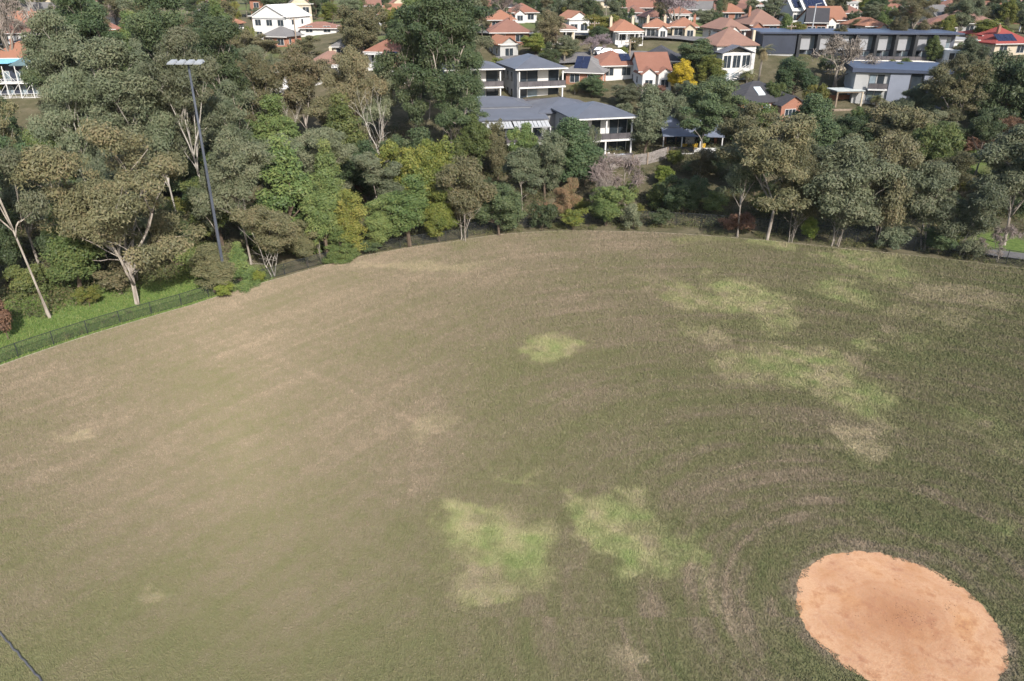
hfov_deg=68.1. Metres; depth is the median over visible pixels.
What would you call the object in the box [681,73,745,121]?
bushy tree
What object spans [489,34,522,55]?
house
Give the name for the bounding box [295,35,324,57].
gum tree
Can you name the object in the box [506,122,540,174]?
bushy tree
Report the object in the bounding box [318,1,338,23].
bushy tree
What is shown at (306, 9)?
window
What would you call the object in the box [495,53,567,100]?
townhouse
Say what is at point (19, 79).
window
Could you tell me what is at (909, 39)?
window
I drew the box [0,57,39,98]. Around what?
house
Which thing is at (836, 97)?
pergola
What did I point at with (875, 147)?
bushy tree
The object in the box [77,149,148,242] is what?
gum tree
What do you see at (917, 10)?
gum tree
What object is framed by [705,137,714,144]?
glass door
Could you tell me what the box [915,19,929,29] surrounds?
bushy tree
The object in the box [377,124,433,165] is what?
bushy tree
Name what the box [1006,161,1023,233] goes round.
gum tree
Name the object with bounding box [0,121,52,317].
gum tree
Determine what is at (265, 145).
gum tree
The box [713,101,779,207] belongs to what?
gum tree
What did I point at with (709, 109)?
gum tree
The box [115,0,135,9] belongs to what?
gum tree
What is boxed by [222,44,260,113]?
bushy tree
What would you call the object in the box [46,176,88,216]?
bushy tree
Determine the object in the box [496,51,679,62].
road
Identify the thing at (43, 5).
house
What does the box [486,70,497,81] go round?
glass door
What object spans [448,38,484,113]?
gum tree
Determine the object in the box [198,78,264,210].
gum tree
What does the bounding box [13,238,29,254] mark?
shrub
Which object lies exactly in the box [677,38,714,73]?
bushy tree
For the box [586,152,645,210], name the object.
leafless tree
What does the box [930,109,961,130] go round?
gum tree
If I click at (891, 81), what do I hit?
apartment building
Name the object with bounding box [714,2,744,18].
house
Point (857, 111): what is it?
bushy tree
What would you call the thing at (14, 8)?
bushy tree
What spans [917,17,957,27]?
house
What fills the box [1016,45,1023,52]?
window
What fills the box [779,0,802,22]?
house
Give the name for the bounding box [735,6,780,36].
house
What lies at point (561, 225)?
rim weeds
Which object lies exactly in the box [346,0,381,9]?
house
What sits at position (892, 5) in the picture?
house
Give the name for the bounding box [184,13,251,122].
gum tree
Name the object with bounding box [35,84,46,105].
gum tree
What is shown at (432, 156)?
bushy tree
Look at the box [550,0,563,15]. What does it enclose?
gum tree
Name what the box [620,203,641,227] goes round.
shrub
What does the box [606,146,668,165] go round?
paling fence
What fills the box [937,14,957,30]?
bushy tree
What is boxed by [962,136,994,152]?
shrub
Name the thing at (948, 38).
window
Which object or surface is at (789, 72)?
bushy tree
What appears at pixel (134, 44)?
gum tree
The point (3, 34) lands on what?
leafless tree
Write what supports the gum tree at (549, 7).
on the ground at (28, 102)
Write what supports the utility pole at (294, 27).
on the ground at (28, 102)
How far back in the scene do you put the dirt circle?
39.06 m
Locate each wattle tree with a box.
[177,151,234,249]
[205,0,229,45]
[227,241,260,293]
[243,132,330,257]
[244,93,303,164]
[282,219,318,264]
[299,168,340,256]
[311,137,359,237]
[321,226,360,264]
[324,92,367,199]
[333,188,370,250]
[363,194,398,248]
[380,173,430,246]
[396,0,449,59]
[422,186,459,241]
[472,177,494,225]
[537,41,561,63]
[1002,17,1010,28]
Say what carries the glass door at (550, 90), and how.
in the townhouse at (526, 75)
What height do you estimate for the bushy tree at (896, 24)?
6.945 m
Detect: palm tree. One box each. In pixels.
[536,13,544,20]
[559,49,572,64]
[566,81,581,93]
[739,69,759,82]
[753,44,774,80]
[868,94,885,107]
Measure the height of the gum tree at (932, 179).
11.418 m
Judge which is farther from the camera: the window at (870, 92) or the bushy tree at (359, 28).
the bushy tree at (359, 28)
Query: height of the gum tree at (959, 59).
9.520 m
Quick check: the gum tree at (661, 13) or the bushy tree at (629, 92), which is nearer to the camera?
the bushy tree at (629, 92)
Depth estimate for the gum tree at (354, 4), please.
169.14 m
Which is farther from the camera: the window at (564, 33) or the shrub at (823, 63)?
the window at (564, 33)
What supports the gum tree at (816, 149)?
on the ground at (28, 102)
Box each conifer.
[619,0,628,20]
[627,7,635,25]
[711,0,724,20]
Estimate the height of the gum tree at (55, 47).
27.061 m
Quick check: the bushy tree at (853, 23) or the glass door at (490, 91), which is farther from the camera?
the bushy tree at (853, 23)
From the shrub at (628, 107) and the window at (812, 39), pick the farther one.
the window at (812, 39)
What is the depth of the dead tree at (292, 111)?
117.80 m
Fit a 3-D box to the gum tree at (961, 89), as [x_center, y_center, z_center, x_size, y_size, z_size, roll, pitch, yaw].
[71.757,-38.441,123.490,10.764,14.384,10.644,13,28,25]
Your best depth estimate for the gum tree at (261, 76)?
115.82 m
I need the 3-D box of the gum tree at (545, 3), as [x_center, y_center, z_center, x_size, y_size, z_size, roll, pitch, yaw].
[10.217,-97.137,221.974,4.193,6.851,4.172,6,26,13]
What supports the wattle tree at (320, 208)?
on the ground at (28, 102)
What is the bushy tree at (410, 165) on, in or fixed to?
on the ground at (28, 102)
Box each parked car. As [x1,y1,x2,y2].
[588,46,602,53]
[595,48,612,53]
[612,49,626,53]
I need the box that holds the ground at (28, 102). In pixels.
[0,0,1023,363]
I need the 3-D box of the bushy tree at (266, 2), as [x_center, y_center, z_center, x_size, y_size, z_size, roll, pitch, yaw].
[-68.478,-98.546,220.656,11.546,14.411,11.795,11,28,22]
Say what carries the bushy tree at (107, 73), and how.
on the ground at (28, 102)
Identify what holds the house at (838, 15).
on the ground at (28, 102)
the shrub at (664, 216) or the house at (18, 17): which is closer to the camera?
the shrub at (664, 216)
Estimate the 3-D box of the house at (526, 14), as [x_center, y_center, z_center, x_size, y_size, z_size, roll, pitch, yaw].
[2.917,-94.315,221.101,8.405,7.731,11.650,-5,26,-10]
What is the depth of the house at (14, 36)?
207.30 m
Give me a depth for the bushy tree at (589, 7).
191.76 m
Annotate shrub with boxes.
[0,300,12,338]
[1,263,55,298]
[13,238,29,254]
[29,214,41,234]
[70,285,101,305]
[92,260,137,292]
[113,240,129,261]
[165,196,184,213]
[173,240,205,276]
[213,281,233,296]
[239,225,247,235]
[243,235,255,249]
[251,270,266,279]
[360,240,382,253]
[490,57,502,64]
[527,199,558,228]
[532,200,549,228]
[559,208,589,229]
[572,197,591,209]
[616,102,633,112]
[619,46,628,53]
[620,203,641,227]
[625,180,638,195]
[627,36,642,49]
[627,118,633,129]
[637,82,666,95]
[637,203,644,212]
[645,180,668,209]
[648,208,674,226]
[654,165,676,181]
[665,150,684,167]
[669,182,706,193]
[682,159,721,172]
[700,190,729,213]
[714,186,726,197]
[718,211,755,235]
[750,192,786,215]
[768,177,780,191]
[799,216,819,242]
[802,83,829,99]
[817,55,839,74]
[875,225,918,250]
[900,58,912,61]
[921,226,962,254]
[949,180,967,191]
[951,194,965,214]
[957,239,992,258]
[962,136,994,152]
[1005,198,1023,214]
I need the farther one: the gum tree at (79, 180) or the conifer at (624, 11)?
the conifer at (624, 11)
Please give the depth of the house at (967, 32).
169.61 m
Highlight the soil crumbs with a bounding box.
[855,579,967,651]
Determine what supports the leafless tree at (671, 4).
on the ground at (28, 102)
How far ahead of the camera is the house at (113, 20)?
239.32 m
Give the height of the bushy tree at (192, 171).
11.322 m
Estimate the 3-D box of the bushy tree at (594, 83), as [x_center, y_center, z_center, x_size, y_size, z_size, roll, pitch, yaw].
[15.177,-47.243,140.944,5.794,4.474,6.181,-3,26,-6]
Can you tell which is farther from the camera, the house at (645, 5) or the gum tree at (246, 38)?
the house at (645, 5)
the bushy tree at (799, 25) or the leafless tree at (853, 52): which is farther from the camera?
the bushy tree at (799, 25)
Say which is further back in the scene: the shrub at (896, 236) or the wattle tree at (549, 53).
the wattle tree at (549, 53)
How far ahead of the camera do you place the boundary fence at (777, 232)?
97.51 m
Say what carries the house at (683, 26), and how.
on the ground at (28, 102)
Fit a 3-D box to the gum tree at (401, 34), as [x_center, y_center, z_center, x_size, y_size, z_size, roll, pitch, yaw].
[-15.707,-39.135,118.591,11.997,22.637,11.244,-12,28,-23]
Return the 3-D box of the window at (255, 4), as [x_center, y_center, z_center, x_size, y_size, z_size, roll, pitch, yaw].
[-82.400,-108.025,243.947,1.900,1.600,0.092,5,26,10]
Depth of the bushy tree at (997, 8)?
199.45 m
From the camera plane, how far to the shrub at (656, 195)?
107.76 m
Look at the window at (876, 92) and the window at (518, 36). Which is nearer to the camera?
the window at (876, 92)
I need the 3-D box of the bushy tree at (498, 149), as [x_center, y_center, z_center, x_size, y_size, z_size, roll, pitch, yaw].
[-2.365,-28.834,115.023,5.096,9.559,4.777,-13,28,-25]
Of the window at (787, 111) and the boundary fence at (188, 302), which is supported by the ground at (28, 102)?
the boundary fence at (188, 302)
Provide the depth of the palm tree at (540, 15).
178.21 m
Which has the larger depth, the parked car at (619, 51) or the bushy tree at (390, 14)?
the bushy tree at (390, 14)
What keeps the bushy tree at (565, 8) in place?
on the ground at (28, 102)
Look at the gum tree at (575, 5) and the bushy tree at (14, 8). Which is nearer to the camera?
the gum tree at (575, 5)
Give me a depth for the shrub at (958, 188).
112.19 m
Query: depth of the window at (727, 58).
147.32 m
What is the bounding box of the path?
[949,244,1023,258]
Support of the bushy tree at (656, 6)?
on the ground at (28, 102)
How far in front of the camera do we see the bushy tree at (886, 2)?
213.38 m
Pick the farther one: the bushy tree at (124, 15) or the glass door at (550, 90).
the bushy tree at (124, 15)
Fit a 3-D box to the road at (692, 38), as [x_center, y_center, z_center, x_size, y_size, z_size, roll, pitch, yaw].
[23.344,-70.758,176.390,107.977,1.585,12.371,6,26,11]
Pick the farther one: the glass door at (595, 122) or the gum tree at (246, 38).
the gum tree at (246, 38)
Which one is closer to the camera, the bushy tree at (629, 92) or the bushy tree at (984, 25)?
the bushy tree at (629, 92)
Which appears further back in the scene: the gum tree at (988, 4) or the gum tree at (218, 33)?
the gum tree at (988, 4)
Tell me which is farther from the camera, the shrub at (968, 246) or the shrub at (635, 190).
the shrub at (635, 190)
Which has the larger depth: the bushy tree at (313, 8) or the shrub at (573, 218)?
the bushy tree at (313, 8)
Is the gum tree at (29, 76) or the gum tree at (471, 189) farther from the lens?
the gum tree at (29, 76)
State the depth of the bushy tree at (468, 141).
112.05 m
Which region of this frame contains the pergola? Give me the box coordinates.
[826,87,865,110]
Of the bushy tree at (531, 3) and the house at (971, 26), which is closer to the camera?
the house at (971, 26)
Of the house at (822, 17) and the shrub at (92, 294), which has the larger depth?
the house at (822, 17)
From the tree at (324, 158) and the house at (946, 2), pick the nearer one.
the tree at (324, 158)
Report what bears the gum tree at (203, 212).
on the ground at (28, 102)
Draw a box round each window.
[2,71,10,80]
[5,86,14,94]
[16,71,21,80]
[20,85,27,93]
[253,2,258,7]
[255,19,261,25]
[266,19,272,25]
[277,20,283,25]
[277,38,283,44]
[302,7,309,12]
[323,26,330,31]
[336,48,343,53]
[505,48,512,55]
[516,34,523,41]
[517,15,522,20]
[528,14,533,19]
[563,32,571,36]
[570,74,579,82]
[580,24,587,30]
[606,67,613,75]
[617,34,625,40]
[621,67,630,75]
[646,29,654,35]
[660,31,665,36]
[661,79,668,87]
[674,28,682,35]
[687,30,693,35]
[723,55,731,67]
[730,72,738,79]
[732,55,740,67]
[741,55,750,67]
[784,109,795,115]
[793,14,799,20]
[809,36,814,48]
[865,90,873,100]
[867,37,872,48]
[868,75,876,85]
[874,91,881,100]
[877,75,884,82]
[881,51,888,56]
[886,37,891,48]
[905,37,911,49]
[906,74,923,98]
[945,37,950,47]
[965,25,973,30]
[999,45,1007,52]
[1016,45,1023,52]
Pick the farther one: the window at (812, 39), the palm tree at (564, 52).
the window at (812, 39)
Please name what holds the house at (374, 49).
on the ground at (28, 102)
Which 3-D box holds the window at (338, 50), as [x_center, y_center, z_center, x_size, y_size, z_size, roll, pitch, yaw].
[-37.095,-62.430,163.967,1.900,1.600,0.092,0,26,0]
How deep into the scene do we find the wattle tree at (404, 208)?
89.78 m
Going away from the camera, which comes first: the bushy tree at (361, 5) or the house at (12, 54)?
the house at (12, 54)
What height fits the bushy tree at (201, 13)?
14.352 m
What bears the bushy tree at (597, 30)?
on the ground at (28, 102)
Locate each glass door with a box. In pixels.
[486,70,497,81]
[486,88,497,95]
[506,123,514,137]
[518,70,526,81]
[520,89,526,97]
[527,70,537,81]
[527,88,536,96]
[533,123,541,135]
[548,69,558,80]
[548,88,557,94]
[592,120,600,133]
[600,142,607,150]
[608,141,616,150]
[609,119,617,133]
[617,141,625,149]
[618,119,626,132]
[666,137,675,143]
[676,137,684,143]
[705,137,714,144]
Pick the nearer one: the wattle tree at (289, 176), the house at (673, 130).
the wattle tree at (289, 176)
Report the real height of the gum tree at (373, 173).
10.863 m
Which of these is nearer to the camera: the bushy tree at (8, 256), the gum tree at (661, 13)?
the bushy tree at (8, 256)
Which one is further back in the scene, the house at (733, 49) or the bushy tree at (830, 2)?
the bushy tree at (830, 2)
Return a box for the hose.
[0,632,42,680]
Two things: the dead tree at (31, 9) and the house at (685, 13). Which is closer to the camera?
the dead tree at (31, 9)
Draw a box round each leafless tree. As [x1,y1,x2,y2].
[0,0,31,51]
[0,13,10,49]
[5,17,28,41]
[101,4,114,20]
[487,0,521,13]
[580,36,606,55]
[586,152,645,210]
[590,177,617,201]
[592,33,613,45]
[651,0,698,21]
[806,33,881,92]
[978,224,1023,261]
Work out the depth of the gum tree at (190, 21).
167.56 m
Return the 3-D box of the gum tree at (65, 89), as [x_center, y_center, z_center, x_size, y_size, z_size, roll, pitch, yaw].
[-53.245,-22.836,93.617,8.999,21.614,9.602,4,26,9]
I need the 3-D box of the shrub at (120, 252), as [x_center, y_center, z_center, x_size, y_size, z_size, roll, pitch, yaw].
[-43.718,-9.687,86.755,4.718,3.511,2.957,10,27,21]
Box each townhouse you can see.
[440,60,504,96]
[463,96,550,145]
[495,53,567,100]
[527,97,583,135]
[551,101,636,156]
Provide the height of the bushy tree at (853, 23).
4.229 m
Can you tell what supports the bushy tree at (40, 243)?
on the ground at (28, 102)
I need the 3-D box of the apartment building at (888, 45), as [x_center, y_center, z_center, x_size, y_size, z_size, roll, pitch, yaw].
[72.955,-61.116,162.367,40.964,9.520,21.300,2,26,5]
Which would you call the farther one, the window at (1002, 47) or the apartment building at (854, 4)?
the apartment building at (854, 4)
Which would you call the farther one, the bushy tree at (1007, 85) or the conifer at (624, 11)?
the conifer at (624, 11)
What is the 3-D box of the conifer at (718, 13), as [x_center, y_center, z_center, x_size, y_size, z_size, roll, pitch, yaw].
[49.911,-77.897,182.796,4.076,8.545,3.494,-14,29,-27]
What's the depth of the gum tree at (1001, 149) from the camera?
90.11 m
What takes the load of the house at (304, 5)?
on the ground at (28, 102)
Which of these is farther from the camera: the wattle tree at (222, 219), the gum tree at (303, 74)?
the gum tree at (303, 74)
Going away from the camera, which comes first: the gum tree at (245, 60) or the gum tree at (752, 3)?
the gum tree at (245, 60)
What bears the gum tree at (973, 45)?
on the ground at (28, 102)
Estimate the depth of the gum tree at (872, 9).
191.48 m
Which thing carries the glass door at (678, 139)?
in the house at (673, 130)
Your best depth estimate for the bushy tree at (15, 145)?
94.04 m
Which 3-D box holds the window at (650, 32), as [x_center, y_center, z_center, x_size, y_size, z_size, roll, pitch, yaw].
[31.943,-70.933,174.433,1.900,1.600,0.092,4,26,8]
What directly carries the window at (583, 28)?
in the house at (574, 18)
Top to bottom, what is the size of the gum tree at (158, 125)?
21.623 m
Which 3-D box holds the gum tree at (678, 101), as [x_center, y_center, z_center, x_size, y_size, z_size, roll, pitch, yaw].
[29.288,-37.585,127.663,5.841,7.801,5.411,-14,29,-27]
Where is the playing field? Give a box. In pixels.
[0,231,1023,680]
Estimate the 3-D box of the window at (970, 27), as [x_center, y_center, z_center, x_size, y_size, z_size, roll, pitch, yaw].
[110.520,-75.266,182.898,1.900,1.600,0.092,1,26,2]
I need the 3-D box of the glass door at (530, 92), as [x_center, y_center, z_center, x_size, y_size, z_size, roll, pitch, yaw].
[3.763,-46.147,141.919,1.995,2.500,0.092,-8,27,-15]
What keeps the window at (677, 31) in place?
in the house at (683, 26)
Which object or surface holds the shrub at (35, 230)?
on the ground at (28, 102)
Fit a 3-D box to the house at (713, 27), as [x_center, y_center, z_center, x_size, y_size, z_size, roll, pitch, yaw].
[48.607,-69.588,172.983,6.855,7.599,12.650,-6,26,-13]
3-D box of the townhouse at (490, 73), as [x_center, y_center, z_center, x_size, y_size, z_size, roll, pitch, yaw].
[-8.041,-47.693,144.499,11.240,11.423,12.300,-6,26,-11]
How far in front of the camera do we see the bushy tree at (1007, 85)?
123.05 m
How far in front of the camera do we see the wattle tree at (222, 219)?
89.28 m
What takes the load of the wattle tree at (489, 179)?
on the ground at (28, 102)
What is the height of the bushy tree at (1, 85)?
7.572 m
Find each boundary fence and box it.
[0,228,467,361]
[469,211,1020,265]
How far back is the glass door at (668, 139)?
127.33 m
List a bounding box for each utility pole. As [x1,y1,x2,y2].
[289,17,296,39]
[625,39,635,55]
[812,3,820,27]
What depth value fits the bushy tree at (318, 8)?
250.82 m
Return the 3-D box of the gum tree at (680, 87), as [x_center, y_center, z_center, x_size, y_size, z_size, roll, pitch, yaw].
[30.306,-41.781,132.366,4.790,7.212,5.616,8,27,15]
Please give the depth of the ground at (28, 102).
109.55 m
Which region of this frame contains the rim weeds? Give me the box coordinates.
[45,222,1023,339]
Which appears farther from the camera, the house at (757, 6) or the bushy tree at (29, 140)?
the house at (757, 6)
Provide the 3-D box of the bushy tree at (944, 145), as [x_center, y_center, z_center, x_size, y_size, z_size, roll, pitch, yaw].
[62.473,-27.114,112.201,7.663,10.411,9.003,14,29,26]
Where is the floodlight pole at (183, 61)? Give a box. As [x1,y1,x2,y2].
[166,59,223,261]
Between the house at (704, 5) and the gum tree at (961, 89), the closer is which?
the gum tree at (961, 89)
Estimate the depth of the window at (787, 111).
133.49 m
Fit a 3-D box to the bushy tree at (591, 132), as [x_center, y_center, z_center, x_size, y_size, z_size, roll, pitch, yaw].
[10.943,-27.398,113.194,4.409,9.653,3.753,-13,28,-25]
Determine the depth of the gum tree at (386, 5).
177.88 m
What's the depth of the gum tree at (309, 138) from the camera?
98.91 m
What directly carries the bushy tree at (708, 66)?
on the ground at (28, 102)
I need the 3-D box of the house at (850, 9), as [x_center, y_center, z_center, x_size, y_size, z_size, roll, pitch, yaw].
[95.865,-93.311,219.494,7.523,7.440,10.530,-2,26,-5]
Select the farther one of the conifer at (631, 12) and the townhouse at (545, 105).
the conifer at (631, 12)
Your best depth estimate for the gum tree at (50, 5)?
227.42 m
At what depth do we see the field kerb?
86.58 m
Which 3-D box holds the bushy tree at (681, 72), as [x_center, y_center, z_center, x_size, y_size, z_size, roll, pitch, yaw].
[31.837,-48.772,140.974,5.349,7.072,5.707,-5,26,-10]
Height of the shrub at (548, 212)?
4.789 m
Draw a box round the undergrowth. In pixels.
[0,110,1023,321]
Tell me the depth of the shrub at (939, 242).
89.70 m
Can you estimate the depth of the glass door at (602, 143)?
124.51 m
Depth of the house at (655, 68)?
144.92 m
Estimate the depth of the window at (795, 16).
215.04 m
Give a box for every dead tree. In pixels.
[20,0,38,34]
[282,104,301,122]
[341,86,388,168]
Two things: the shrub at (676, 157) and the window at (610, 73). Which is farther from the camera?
the window at (610, 73)
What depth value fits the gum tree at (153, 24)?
113.26 m
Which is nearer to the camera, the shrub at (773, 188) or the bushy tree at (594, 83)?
the shrub at (773, 188)
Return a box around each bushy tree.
[0,0,22,12]
[0,64,3,88]
[0,97,24,145]
[0,134,37,232]
[0,173,73,232]
[0,199,26,267]
[15,129,55,143]
[21,129,80,180]
[29,201,100,265]
[39,199,106,286]
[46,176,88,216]
[88,64,134,116]
[94,111,179,193]
[97,0,120,25]
[118,10,135,52]
[129,198,195,264]
[165,143,213,198]
[187,2,232,28]
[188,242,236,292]
[222,0,241,19]
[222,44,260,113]
[235,26,256,44]
[258,0,288,8]
[295,146,313,175]
[308,0,320,19]
[313,0,320,17]
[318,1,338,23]
[333,3,389,53]
[339,17,346,37]
[339,138,385,212]
[357,0,363,11]
[375,138,448,203]
[377,7,397,31]
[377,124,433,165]
[384,6,402,33]
[414,135,457,214]
[450,114,492,167]
[472,181,527,235]
[484,118,508,179]
[491,0,509,12]
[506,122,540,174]
[513,0,536,7]
[520,32,545,53]
[525,128,568,198]
[534,0,555,13]
[536,9,566,48]
[552,116,606,182]
[554,35,580,56]
[561,0,580,12]
[578,74,608,97]
[578,124,601,185]
[582,0,603,25]
[582,13,621,34]
[586,26,610,41]
[588,185,638,225]
[611,83,644,103]
[630,83,674,153]
[653,2,665,13]
[661,173,710,214]
[667,58,697,90]
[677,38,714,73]
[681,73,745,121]
[690,8,717,24]
[693,54,727,85]
[714,0,739,4]
[727,99,777,138]
[753,139,774,195]
[766,81,786,97]
[774,55,819,94]
[779,14,793,27]
[787,21,807,29]
[787,93,842,151]
[824,133,881,165]
[825,0,847,5]
[831,113,880,146]
[834,25,850,40]
[847,10,860,19]
[848,18,860,28]
[849,106,872,126]
[856,100,949,143]
[858,0,869,10]
[865,0,889,7]
[874,130,911,164]
[877,5,898,24]
[889,16,909,30]
[911,120,966,162]
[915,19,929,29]
[924,35,944,60]
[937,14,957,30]
[941,71,980,111]
[942,2,958,13]
[952,44,983,53]
[965,48,1023,123]
[969,18,1018,35]
[982,4,995,18]
[990,0,1023,23]
[998,0,1019,24]
[1016,8,1023,33]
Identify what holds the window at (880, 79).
in the apartment building at (891, 81)
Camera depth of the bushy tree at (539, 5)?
223.20 m
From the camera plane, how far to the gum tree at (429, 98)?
129.85 m
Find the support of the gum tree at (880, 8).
on the ground at (28, 102)
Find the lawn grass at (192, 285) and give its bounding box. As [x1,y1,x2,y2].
[0,265,273,364]
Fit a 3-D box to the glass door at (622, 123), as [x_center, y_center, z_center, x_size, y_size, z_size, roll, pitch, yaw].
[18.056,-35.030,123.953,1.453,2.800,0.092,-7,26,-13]
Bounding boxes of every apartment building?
[750,28,964,69]
[844,61,953,109]
[847,1,858,8]
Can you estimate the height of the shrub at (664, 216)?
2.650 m
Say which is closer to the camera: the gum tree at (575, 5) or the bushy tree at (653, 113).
the bushy tree at (653, 113)
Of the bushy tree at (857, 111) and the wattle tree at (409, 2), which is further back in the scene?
the wattle tree at (409, 2)
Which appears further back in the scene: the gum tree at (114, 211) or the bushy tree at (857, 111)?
the bushy tree at (857, 111)
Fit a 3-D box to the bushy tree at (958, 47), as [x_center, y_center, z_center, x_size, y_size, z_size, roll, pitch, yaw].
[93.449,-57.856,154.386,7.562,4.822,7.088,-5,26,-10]
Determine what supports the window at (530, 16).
in the house at (526, 14)
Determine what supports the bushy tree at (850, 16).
on the ground at (28, 102)
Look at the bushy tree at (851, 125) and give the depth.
118.22 m
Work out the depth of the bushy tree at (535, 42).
157.78 m
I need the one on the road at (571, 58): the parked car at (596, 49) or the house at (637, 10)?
the parked car at (596, 49)
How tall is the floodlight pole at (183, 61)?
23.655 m
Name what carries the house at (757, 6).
on the ground at (28, 102)
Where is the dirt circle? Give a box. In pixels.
[795,551,1008,680]
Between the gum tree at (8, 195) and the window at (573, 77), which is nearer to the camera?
the gum tree at (8, 195)
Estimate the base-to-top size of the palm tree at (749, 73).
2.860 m
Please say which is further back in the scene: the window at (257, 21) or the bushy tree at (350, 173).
the window at (257, 21)
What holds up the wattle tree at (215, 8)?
on the ground at (28, 102)
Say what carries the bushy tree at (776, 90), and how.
on the ground at (28, 102)
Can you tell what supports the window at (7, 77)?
in the house at (11, 82)
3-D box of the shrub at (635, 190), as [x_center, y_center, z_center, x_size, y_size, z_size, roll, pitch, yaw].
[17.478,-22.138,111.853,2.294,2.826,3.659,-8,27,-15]
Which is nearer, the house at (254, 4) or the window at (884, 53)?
the window at (884, 53)
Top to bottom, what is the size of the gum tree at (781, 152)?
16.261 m
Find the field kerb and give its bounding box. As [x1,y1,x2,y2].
[0,231,1014,365]
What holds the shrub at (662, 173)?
on the ground at (28, 102)
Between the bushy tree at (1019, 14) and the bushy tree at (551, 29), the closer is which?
the bushy tree at (551, 29)
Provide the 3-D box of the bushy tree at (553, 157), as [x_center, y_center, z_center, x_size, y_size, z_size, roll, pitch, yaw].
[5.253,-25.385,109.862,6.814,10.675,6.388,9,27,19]
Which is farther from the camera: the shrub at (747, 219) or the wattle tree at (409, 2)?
the wattle tree at (409, 2)
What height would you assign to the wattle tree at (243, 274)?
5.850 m
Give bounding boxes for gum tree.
[0,95,22,150]
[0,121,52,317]
[0,167,60,265]
[8,116,209,304]
[16,9,97,118]
[18,0,30,8]
[18,35,90,113]
[25,64,120,180]
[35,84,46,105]
[38,100,83,113]
[44,0,61,10]
[52,0,125,78]
[53,148,82,182]
[68,35,200,188]
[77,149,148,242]
[83,170,159,279]
[86,0,110,30]
[102,5,110,24]
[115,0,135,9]
[119,3,148,23]
[120,0,191,78]
[121,63,191,211]
[128,33,143,52]
[135,25,221,235]
[176,87,245,139]
[179,16,202,28]
[184,0,197,17]
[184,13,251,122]
[184,162,229,237]
[187,129,275,264]
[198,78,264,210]
[203,0,236,20]
[227,28,264,59]
[228,203,300,276]
[234,50,289,125]
[239,44,281,89]
[240,59,253,113]
[248,7,258,14]
[249,33,283,55]
[255,133,304,212]
[269,40,335,127]
[294,125,358,189]
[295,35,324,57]
[300,87,370,139]
[317,45,389,125]
[337,0,359,17]
[349,150,406,209]
[358,62,405,140]
[369,17,452,126]
[379,3,391,19]
[391,0,500,149]
[414,64,443,118]
[432,90,489,153]
[433,154,497,240]
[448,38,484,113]
[449,0,497,53]
[479,0,492,31]
[501,146,543,209]
[533,21,540,32]
[540,4,551,15]
[541,0,553,7]
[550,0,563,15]
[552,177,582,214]
[561,0,583,10]
[606,0,622,15]
[657,9,663,19]
[671,93,698,121]
[673,80,690,100]
[677,92,725,147]
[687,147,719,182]
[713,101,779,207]
[714,113,819,239]
[714,140,774,236]
[720,0,732,11]
[742,0,759,13]
[763,0,784,11]
[763,1,786,17]
[776,142,830,242]
[800,135,910,246]
[804,141,825,160]
[834,0,851,11]
[861,1,884,19]
[869,132,927,242]
[876,6,884,19]
[887,0,941,28]
[889,97,914,110]
[897,0,911,16]
[902,83,927,108]
[902,160,962,250]
[916,83,946,111]
[920,59,995,121]
[926,181,1011,257]
[929,150,979,192]
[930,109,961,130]
[938,54,968,76]
[947,0,983,36]
[957,35,991,62]
[957,106,1009,175]
[967,123,1023,244]
[970,0,988,13]
[986,0,1004,6]
[1000,115,1023,134]
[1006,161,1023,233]
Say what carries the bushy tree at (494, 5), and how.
on the ground at (28, 102)
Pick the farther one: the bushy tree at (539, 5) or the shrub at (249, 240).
the bushy tree at (539, 5)
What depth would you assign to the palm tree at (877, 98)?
137.80 m
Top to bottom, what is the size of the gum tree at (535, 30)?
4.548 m
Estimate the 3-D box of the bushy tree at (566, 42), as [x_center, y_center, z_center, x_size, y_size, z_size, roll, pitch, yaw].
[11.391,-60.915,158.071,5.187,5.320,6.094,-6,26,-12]
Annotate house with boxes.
[0,20,31,44]
[0,38,25,58]
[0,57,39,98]
[8,8,36,20]
[19,2,67,10]
[107,16,122,24]
[109,23,120,31]
[233,18,245,28]
[249,0,263,13]
[249,3,311,39]
[263,26,304,46]
[274,82,288,93]
[287,0,312,22]
[297,21,340,36]
[314,46,340,84]
[329,36,366,53]
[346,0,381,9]
[363,38,401,70]
[376,3,402,24]
[382,48,404,83]
[390,0,401,2]
[485,10,517,27]
[486,14,532,44]
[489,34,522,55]
[507,3,539,22]
[550,23,577,44]
[559,10,589,32]
[564,56,609,84]
[592,0,609,7]
[593,50,633,80]
[606,15,644,46]
[622,0,656,10]
[624,5,644,22]
[630,52,672,90]
[636,9,668,26]
[642,14,670,38]
[648,45,681,70]
[661,115,724,153]
[666,6,691,22]
[668,0,713,19]
[669,14,699,35]
[696,27,759,80]
[700,17,750,36]
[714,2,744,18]
[732,81,802,120]
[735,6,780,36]
[736,3,757,8]
[738,0,762,8]
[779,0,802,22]
[796,6,848,27]
[798,0,826,12]
[804,8,829,27]
[839,17,889,28]
[844,6,861,19]
[887,0,900,8]
[915,5,945,26]
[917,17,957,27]
[927,11,1000,31]
[938,0,952,4]
[954,36,980,45]
[959,30,983,36]
[967,24,1023,55]
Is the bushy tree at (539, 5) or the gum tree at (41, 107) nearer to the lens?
the gum tree at (41, 107)
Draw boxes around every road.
[476,30,756,42]
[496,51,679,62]
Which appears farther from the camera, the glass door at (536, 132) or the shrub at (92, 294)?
the glass door at (536, 132)

